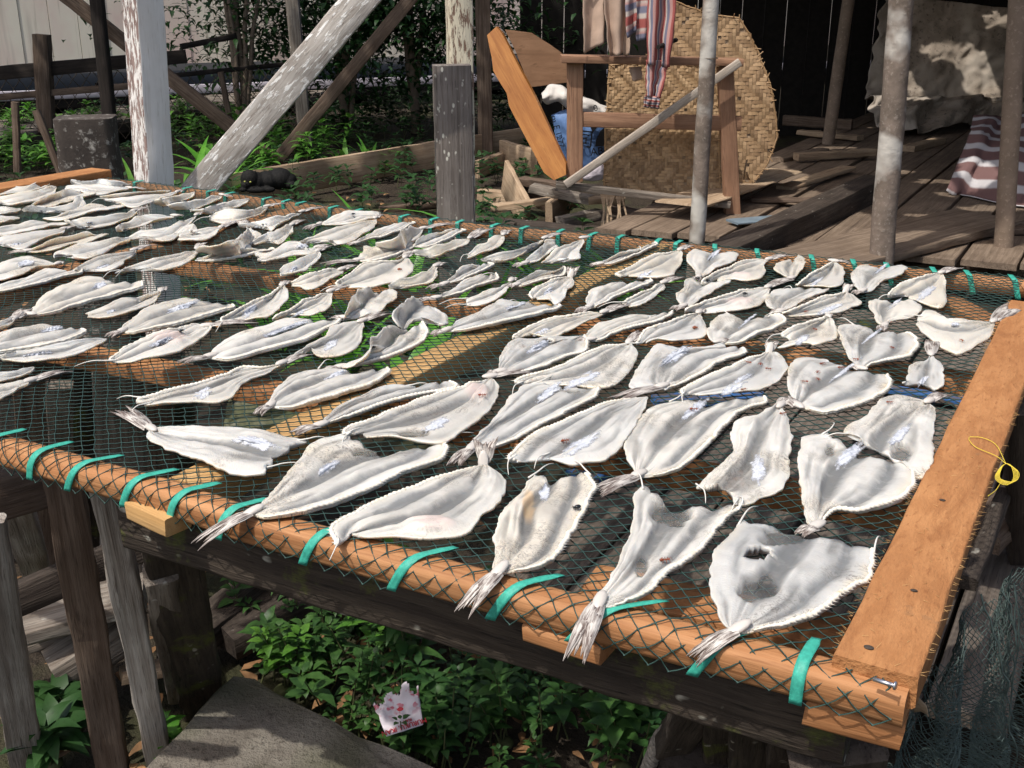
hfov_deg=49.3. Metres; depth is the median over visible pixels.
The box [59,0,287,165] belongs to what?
long brace
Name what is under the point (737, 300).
dried fish
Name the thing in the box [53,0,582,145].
slender tree
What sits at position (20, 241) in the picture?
dried fish
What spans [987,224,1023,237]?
timber
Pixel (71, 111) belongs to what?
weed clump
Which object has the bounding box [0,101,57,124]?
weed clump
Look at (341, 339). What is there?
dried fish
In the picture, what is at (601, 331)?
dried fish
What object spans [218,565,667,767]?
ground cover
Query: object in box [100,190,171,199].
dried fish
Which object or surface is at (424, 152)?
long plank
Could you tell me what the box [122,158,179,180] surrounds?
strap leaf plant
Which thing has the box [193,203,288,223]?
dried fish
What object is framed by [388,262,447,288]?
dried fish
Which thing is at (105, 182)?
dried fish
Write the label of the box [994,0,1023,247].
bark pole
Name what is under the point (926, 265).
timber
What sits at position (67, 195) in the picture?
dried fish
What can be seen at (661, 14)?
striped scarf
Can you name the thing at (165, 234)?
dried fish
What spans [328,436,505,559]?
dried fish
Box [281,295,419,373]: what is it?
strap leaf plant
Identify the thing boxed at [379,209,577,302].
strap leaf plant
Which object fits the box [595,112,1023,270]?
floor
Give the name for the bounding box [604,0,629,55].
beige cloth
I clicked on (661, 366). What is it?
dried fish
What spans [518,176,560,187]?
timber
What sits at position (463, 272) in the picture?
dried fish
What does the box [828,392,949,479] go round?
dried fish
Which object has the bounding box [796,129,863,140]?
timber
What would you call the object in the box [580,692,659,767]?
leafy herb
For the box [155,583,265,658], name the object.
board
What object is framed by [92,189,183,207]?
dried fish
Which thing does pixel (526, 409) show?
dried fish
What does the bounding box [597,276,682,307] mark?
dried fish
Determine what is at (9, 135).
weed clump
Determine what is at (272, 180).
black cat
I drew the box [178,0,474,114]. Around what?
multi stem tree
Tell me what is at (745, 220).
blue board
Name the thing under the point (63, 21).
pale house
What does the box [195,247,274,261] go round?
dried fish
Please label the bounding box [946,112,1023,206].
striped sheet
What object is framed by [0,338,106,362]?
dried fish
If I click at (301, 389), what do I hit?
dried fish
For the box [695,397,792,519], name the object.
dried fish
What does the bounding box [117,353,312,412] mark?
dried fish
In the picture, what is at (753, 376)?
dried fish
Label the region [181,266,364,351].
strap leaf plant
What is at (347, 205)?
strap leaf plant
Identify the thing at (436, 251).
dried fish
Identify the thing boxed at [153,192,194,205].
dried fish
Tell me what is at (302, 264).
dried fish
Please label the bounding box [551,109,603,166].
blue sack
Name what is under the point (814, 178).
timber
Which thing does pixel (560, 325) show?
dried fish
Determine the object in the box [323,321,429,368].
dried fish
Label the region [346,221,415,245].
dried fish
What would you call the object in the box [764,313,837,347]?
dried fish
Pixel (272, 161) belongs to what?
weed clump
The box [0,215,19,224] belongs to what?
dried fish
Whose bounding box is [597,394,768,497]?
dried fish
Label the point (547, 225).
timber
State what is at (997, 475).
yellow string
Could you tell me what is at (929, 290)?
dried fish
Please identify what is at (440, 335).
strap leaf plant
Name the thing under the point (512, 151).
timber
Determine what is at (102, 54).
black post
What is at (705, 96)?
bark pole
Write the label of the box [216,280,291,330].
dried fish
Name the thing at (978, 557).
dark stick
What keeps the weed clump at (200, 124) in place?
on the ground at (562, 747)
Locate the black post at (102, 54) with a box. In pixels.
[89,0,120,150]
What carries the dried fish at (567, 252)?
on the drying rack
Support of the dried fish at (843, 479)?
on the drying rack
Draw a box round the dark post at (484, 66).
[475,0,492,157]
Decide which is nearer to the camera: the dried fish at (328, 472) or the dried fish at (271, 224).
the dried fish at (328, 472)
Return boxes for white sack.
[541,84,606,111]
[583,164,603,180]
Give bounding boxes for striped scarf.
[643,0,675,108]
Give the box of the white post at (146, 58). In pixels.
[122,0,183,335]
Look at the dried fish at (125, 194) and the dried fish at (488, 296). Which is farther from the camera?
the dried fish at (125, 194)
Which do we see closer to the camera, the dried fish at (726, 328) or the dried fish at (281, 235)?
the dried fish at (726, 328)
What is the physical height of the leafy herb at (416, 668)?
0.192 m
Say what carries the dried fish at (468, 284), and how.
on the drying rack
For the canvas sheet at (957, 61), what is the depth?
10.12 m
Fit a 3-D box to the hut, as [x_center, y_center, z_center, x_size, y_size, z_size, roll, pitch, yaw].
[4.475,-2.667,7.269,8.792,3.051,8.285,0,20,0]
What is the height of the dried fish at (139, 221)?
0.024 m
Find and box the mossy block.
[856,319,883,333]
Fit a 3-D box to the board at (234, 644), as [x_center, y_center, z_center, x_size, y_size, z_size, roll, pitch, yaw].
[-0.514,0.506,2.529,0.317,0.066,0.115,-25,30,-32]
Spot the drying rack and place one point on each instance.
(862, 672)
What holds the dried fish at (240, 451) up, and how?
on the drying rack
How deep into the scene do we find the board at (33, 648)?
2.27 m
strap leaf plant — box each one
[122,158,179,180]
[133,137,297,186]
[173,139,274,187]
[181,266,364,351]
[186,227,360,317]
[218,242,456,331]
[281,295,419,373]
[295,191,526,310]
[324,137,372,156]
[333,134,398,167]
[353,334,433,369]
[361,290,470,355]
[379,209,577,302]
[502,248,668,301]
[531,250,700,300]
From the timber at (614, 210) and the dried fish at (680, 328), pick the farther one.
the timber at (614, 210)
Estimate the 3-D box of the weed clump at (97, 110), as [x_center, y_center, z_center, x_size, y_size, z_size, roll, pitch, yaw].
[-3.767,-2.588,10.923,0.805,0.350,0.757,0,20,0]
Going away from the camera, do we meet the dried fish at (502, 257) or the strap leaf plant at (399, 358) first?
the dried fish at (502, 257)
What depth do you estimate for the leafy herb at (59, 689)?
2.19 m
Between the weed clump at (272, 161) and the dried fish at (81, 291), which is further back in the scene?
the weed clump at (272, 161)
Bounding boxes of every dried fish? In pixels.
[0,182,49,195]
[0,186,56,205]
[0,206,20,214]
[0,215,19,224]
[0,220,67,236]
[0,226,74,249]
[0,256,64,280]
[0,268,83,292]
[0,308,32,329]
[0,324,86,353]
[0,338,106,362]
[0,367,34,381]
[0,370,72,399]
[8,231,108,253]
[22,195,85,212]
[25,276,144,316]
[31,188,95,206]
[43,203,125,220]
[53,237,130,259]
[64,207,149,228]
[65,183,144,195]
[70,179,130,186]
[73,244,157,271]
[76,319,256,365]
[85,286,167,318]
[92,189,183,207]
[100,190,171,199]
[105,242,207,274]
[105,297,235,337]
[110,406,323,476]
[116,214,183,231]
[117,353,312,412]
[129,212,203,241]
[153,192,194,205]
[168,193,232,209]
[173,222,236,240]
[176,317,342,365]
[189,198,249,213]
[191,427,473,550]
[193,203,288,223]
[195,219,260,256]
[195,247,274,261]
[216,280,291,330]
[238,206,323,231]
[252,219,305,244]
[253,359,390,416]
[254,241,329,262]
[272,285,349,320]
[279,245,332,276]
[289,380,459,435]
[291,264,356,290]
[293,312,391,357]
[299,214,383,245]
[302,210,380,229]
[320,242,414,265]
[321,250,413,290]
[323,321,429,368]
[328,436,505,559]
[329,286,396,320]
[342,368,531,444]
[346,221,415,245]
[375,222,460,249]
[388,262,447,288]
[392,296,448,329]
[397,227,495,258]
[415,228,465,247]
[419,272,499,301]
[425,262,494,289]
[429,298,561,336]
[440,277,517,307]
[446,376,601,465]
[454,460,598,618]
[460,229,511,260]
[481,232,566,262]
[486,334,589,374]
[506,396,647,474]
[507,266,566,287]
[511,330,641,393]
[512,239,557,267]
[512,303,630,339]
[527,266,579,304]
[541,235,591,263]
[563,473,743,664]
[574,278,653,312]
[576,310,673,341]
[590,241,657,266]
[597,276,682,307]
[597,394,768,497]
[608,343,746,397]
[614,244,695,278]
[618,308,706,345]
[669,277,730,311]
[679,341,788,401]
[685,282,784,313]
[686,248,738,281]
[686,506,880,667]
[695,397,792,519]
[700,254,794,284]
[707,309,786,344]
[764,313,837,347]
[765,283,861,316]
[765,286,828,313]
[767,255,805,283]
[778,357,893,414]
[794,422,918,537]
[795,258,849,287]
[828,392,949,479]
[837,317,919,370]
[850,263,907,294]
[868,298,921,331]
[878,266,961,308]
[902,339,944,391]
[903,302,1020,355]
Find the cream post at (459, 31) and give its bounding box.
[445,0,476,288]
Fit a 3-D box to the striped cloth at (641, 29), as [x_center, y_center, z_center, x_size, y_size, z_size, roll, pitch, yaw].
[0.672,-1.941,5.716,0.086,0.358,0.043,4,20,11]
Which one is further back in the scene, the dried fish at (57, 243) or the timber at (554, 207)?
the timber at (554, 207)
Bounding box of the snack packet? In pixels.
[373,681,426,736]
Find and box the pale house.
[0,0,876,110]
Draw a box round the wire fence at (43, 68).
[0,33,296,172]
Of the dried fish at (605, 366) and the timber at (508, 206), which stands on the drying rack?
the dried fish at (605, 366)
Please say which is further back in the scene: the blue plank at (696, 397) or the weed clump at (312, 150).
the weed clump at (312, 150)
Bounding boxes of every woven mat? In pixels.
[600,64,755,224]
[646,1,779,182]
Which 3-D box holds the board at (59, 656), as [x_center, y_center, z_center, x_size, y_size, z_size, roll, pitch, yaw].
[-0.854,0.538,2.276,0.178,0.073,0.090,-31,31,-20]
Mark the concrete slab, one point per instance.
(238, 722)
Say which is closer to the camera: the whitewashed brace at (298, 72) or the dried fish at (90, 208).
the dried fish at (90, 208)
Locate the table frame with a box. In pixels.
[555,54,743,213]
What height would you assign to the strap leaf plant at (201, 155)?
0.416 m
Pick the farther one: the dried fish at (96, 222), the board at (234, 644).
the dried fish at (96, 222)
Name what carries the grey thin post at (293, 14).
on the ground at (562, 747)
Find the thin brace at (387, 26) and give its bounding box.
[276,0,417,160]
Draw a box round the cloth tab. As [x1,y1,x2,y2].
[629,66,642,80]
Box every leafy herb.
[0,691,90,767]
[33,673,86,731]
[154,709,185,758]
[247,623,313,696]
[335,538,408,690]
[354,619,445,681]
[395,650,471,715]
[470,660,531,750]
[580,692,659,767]
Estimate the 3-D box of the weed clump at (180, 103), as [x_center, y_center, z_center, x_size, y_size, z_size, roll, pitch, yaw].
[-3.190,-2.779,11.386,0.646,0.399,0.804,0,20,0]
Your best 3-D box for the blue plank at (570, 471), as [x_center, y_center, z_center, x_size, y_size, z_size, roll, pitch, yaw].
[0.244,0.209,2.967,0.102,0.021,0.247,12,23,31]
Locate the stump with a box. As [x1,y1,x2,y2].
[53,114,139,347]
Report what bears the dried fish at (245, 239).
on the drying rack
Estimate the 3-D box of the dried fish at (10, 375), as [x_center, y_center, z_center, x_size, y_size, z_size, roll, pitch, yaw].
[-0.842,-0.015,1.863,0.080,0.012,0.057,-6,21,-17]
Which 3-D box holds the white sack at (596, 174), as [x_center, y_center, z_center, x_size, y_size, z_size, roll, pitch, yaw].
[0.470,-1.213,6.402,0.172,0.102,0.060,0,20,0]
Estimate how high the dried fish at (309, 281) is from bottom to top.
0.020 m
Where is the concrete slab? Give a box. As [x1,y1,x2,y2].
[147,676,432,767]
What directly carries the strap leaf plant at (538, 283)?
on the ground at (562, 747)
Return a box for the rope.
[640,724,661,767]
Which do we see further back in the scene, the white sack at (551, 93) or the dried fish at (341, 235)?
the white sack at (551, 93)
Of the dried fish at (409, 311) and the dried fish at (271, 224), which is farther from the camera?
the dried fish at (271, 224)
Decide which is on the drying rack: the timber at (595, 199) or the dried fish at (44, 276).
the dried fish at (44, 276)
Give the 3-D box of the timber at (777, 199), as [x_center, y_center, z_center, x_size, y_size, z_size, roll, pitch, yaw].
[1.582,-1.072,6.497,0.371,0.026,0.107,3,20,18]
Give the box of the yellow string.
[969,437,1018,495]
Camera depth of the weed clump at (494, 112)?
11.72 m
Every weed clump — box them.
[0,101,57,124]
[0,124,54,171]
[0,129,56,179]
[30,99,96,121]
[78,106,130,137]
[169,94,224,132]
[170,105,242,154]
[191,142,284,170]
[220,89,295,130]
[222,131,333,167]
[265,113,362,161]
[312,102,375,143]
[337,89,410,134]
[383,74,432,121]
[411,95,477,132]
[474,94,515,127]
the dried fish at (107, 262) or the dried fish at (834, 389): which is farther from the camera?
the dried fish at (107, 262)
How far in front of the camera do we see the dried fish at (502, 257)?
2.69 m
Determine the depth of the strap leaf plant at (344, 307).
4.69 m
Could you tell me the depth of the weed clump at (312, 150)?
8.78 m
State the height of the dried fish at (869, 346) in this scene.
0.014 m
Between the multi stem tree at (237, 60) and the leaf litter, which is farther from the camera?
the multi stem tree at (237, 60)
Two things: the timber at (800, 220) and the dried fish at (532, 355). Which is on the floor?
the timber at (800, 220)
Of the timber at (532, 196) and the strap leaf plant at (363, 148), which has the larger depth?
the strap leaf plant at (363, 148)
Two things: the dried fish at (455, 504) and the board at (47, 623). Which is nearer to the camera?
the dried fish at (455, 504)
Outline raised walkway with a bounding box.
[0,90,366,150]
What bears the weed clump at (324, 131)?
on the ground at (562, 747)
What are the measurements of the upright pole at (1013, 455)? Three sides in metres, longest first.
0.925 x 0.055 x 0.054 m
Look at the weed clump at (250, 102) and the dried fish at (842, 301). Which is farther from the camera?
the weed clump at (250, 102)
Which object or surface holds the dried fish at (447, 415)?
on the drying rack
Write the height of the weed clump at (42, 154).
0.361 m
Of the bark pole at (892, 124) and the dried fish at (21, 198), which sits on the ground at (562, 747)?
the bark pole at (892, 124)
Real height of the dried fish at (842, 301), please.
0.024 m
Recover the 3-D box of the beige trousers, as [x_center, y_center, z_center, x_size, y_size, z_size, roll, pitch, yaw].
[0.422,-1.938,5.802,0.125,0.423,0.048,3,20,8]
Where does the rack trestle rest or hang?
on the ground at (562, 747)
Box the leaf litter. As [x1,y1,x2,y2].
[2,192,657,767]
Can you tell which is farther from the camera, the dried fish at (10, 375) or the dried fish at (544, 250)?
the dried fish at (544, 250)
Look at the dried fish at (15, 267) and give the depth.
2.57 m
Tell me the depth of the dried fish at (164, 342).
2.01 m
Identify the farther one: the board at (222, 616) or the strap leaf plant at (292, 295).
the strap leaf plant at (292, 295)
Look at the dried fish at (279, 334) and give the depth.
2.05 m
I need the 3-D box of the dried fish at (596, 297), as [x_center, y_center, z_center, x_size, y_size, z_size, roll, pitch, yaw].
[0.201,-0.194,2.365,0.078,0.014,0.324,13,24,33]
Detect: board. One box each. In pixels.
[22,573,147,645]
[28,636,63,653]
[41,621,124,682]
[119,658,162,685]
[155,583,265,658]
[220,591,328,659]
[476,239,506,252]
[487,26,566,179]
[726,215,771,224]
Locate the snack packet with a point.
(406, 701)
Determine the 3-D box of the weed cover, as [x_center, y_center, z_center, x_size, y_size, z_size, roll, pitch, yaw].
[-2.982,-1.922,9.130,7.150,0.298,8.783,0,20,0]
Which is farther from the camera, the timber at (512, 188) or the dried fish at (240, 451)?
the timber at (512, 188)
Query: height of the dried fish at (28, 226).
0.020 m
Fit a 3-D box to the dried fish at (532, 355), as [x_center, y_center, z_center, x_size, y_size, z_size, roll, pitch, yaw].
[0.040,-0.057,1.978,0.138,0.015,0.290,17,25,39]
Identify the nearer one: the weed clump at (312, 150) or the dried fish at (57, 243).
the dried fish at (57, 243)
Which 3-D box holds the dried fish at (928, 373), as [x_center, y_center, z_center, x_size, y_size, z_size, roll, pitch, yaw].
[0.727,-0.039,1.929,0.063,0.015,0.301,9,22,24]
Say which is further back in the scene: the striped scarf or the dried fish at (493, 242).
the striped scarf
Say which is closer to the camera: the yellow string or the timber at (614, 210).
the yellow string
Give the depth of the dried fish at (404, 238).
2.79 m
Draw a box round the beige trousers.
[583,0,604,53]
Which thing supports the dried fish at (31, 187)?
on the drying rack
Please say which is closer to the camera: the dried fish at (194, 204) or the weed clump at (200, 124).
the dried fish at (194, 204)
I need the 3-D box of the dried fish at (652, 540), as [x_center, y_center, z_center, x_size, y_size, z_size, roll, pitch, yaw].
[0.180,0.200,1.288,0.150,0.033,0.428,5,20,15]
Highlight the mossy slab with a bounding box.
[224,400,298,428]
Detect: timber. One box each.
[379,201,436,212]
[475,152,503,177]
[475,215,666,257]
[477,189,505,202]
[490,197,550,211]
[499,140,536,174]
[501,160,530,219]
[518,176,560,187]
[524,187,544,210]
[528,183,594,204]
[545,182,581,222]
[555,208,602,224]
[588,195,624,204]
[608,205,638,216]
[655,168,802,206]
[706,175,874,274]
[716,191,751,213]
[751,197,811,202]
[769,209,1023,264]
[772,147,829,161]
[776,165,855,189]
[782,115,853,129]
[793,148,877,160]
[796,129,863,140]
[893,252,1023,272]
[902,137,945,151]
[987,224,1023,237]
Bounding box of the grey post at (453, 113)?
[432,64,476,337]
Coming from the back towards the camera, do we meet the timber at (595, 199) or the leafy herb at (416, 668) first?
the timber at (595, 199)
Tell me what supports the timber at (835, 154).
on the floor
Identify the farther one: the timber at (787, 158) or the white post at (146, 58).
the timber at (787, 158)
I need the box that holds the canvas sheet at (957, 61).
[865,0,1023,133]
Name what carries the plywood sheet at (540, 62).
on the table frame
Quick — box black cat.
[239,168,296,192]
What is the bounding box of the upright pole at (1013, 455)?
[1003,398,1023,565]
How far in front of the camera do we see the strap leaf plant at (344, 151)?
8.96 m
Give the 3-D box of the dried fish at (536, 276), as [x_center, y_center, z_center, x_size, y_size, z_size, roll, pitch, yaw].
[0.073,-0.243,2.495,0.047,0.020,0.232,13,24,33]
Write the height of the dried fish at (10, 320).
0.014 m
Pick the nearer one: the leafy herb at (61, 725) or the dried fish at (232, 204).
the leafy herb at (61, 725)
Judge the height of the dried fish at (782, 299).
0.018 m
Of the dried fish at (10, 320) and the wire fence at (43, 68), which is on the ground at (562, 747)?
the wire fence at (43, 68)
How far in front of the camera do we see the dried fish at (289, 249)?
2.71 m
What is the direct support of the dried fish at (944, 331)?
on the drying rack
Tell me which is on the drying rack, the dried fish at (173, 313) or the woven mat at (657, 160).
the dried fish at (173, 313)
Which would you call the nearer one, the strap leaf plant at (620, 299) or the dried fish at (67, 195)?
the dried fish at (67, 195)
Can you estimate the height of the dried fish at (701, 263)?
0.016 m
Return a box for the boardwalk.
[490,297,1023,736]
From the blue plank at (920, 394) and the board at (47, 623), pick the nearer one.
the board at (47, 623)
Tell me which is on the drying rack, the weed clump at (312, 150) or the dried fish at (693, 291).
the dried fish at (693, 291)
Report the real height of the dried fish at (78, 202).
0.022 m
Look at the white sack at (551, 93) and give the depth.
6.30 m
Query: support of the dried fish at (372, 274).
on the drying rack
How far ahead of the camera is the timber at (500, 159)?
8.98 m
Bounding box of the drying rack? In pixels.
[0,168,1023,750]
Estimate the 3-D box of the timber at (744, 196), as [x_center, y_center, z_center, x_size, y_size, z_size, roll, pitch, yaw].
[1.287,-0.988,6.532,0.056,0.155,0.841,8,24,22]
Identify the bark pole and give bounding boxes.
[686,0,718,303]
[822,0,854,144]
[865,0,913,308]
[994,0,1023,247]
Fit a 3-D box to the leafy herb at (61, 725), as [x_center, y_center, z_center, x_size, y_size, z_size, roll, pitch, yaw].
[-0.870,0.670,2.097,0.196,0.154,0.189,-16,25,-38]
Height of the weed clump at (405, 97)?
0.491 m
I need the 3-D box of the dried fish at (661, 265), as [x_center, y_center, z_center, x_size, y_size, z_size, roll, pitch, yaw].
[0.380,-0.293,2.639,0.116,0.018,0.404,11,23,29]
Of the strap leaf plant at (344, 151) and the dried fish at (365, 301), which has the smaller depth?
the dried fish at (365, 301)
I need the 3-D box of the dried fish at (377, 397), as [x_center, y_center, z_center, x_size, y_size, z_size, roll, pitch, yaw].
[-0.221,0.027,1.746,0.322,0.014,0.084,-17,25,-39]
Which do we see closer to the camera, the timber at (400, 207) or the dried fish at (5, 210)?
the dried fish at (5, 210)
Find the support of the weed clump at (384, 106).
on the ground at (562, 747)
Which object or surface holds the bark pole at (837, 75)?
on the floor
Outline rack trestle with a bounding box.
[116,501,888,767]
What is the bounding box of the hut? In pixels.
[520,0,1007,135]
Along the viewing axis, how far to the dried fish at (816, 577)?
1.22 m
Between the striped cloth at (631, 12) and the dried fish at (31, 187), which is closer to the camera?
the dried fish at (31, 187)
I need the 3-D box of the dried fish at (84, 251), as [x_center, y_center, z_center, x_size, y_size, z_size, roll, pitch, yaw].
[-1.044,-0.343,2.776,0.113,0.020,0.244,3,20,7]
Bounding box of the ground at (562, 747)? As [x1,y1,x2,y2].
[0,7,1023,767]
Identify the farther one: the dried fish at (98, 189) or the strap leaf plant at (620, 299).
the strap leaf plant at (620, 299)
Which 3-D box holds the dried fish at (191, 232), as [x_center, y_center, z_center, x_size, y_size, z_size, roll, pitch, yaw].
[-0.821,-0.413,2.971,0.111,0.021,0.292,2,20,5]
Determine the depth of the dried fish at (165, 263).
2.59 m
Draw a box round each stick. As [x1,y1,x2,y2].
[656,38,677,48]
[958,475,1010,590]
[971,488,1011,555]
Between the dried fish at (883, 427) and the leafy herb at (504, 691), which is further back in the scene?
the leafy herb at (504, 691)
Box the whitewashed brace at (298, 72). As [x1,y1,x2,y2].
[180,0,381,208]
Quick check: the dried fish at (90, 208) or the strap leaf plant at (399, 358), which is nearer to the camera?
the dried fish at (90, 208)
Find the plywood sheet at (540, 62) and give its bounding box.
[505,30,566,86]
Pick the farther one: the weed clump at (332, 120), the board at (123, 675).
the weed clump at (332, 120)
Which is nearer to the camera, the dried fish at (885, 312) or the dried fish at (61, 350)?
the dried fish at (61, 350)
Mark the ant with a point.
(662, 559)
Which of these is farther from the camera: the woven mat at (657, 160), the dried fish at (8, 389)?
the woven mat at (657, 160)
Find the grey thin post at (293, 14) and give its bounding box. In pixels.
[285,0,313,161]
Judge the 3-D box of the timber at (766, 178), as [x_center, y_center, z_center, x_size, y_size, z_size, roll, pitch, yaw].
[1.305,-1.165,6.553,0.308,0.019,1.436,13,23,32]
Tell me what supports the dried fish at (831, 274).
on the drying rack
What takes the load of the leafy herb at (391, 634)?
on the ground at (562, 747)
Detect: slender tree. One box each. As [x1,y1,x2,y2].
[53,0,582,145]
[166,0,637,137]
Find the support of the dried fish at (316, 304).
on the drying rack
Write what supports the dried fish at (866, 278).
on the drying rack
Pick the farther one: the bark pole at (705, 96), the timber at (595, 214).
the timber at (595, 214)
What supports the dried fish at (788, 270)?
on the drying rack
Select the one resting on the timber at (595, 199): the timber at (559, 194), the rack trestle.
the timber at (559, 194)
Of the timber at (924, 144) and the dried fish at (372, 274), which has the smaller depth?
the dried fish at (372, 274)
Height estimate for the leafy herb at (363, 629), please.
0.384 m
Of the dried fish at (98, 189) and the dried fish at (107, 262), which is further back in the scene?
the dried fish at (98, 189)
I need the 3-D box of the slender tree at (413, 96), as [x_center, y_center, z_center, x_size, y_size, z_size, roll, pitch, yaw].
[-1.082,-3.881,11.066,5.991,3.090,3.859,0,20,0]
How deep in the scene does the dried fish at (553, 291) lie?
2.38 m
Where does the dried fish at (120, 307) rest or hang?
on the drying rack
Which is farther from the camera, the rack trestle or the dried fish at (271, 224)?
the dried fish at (271, 224)
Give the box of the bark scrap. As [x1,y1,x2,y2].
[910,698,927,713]
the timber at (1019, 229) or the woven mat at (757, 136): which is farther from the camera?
the woven mat at (757, 136)
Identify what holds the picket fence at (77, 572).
on the ground at (562, 747)
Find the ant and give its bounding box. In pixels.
[659,557,672,562]
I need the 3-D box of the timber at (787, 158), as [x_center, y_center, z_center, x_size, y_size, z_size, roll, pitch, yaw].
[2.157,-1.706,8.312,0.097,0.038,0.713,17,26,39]
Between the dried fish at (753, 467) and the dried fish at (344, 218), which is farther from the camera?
the dried fish at (344, 218)
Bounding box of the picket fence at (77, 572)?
[0,468,168,767]
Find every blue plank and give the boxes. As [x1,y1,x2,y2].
[565,444,623,484]
[650,391,766,406]
[888,385,962,406]
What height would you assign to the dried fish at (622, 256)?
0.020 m
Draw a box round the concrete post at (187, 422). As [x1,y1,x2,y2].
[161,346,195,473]
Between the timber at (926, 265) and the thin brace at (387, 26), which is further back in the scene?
the thin brace at (387, 26)
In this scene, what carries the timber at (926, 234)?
on the floor
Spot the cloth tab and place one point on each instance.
(636, 73)
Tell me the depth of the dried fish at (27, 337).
2.06 m
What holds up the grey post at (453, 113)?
on the ground at (562, 747)
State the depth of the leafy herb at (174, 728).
2.10 m
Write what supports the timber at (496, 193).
on the ground at (562, 747)
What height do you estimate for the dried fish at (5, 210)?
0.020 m
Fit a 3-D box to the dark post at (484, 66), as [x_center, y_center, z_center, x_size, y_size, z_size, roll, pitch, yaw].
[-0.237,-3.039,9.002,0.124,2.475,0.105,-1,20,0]
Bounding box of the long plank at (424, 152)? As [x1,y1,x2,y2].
[206,128,529,205]
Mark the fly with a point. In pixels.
(577, 506)
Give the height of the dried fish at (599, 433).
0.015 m
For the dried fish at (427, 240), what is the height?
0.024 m
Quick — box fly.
[572,504,580,509]
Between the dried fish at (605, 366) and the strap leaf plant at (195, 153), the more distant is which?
the strap leaf plant at (195, 153)
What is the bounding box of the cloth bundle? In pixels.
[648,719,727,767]
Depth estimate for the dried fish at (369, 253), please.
2.69 m
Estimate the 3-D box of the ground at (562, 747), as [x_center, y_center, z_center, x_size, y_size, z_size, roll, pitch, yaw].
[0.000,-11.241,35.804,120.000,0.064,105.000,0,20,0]
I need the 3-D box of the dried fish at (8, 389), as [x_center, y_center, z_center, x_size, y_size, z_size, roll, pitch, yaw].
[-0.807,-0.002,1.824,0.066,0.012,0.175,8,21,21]
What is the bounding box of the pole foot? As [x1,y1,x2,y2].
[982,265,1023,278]
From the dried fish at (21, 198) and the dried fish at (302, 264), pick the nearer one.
the dried fish at (302, 264)
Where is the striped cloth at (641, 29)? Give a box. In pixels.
[636,0,647,40]
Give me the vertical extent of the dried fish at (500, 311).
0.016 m
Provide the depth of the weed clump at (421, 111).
11.34 m
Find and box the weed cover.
[0,88,596,300]
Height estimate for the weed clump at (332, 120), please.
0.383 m
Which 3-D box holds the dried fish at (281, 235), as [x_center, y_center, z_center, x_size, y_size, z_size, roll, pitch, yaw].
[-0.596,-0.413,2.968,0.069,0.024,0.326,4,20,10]
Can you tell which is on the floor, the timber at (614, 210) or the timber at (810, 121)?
the timber at (810, 121)
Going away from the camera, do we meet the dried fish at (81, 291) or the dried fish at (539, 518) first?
the dried fish at (539, 518)
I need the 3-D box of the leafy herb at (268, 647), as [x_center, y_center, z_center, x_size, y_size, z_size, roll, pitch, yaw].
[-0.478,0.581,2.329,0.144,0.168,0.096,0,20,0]
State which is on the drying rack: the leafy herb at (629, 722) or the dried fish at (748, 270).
the dried fish at (748, 270)
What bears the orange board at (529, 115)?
on the table frame
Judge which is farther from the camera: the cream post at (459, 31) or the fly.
the cream post at (459, 31)
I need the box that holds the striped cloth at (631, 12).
[625,0,636,37]
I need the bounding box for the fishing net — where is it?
[887,567,1023,767]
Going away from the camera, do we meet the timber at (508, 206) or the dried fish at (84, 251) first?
the dried fish at (84, 251)

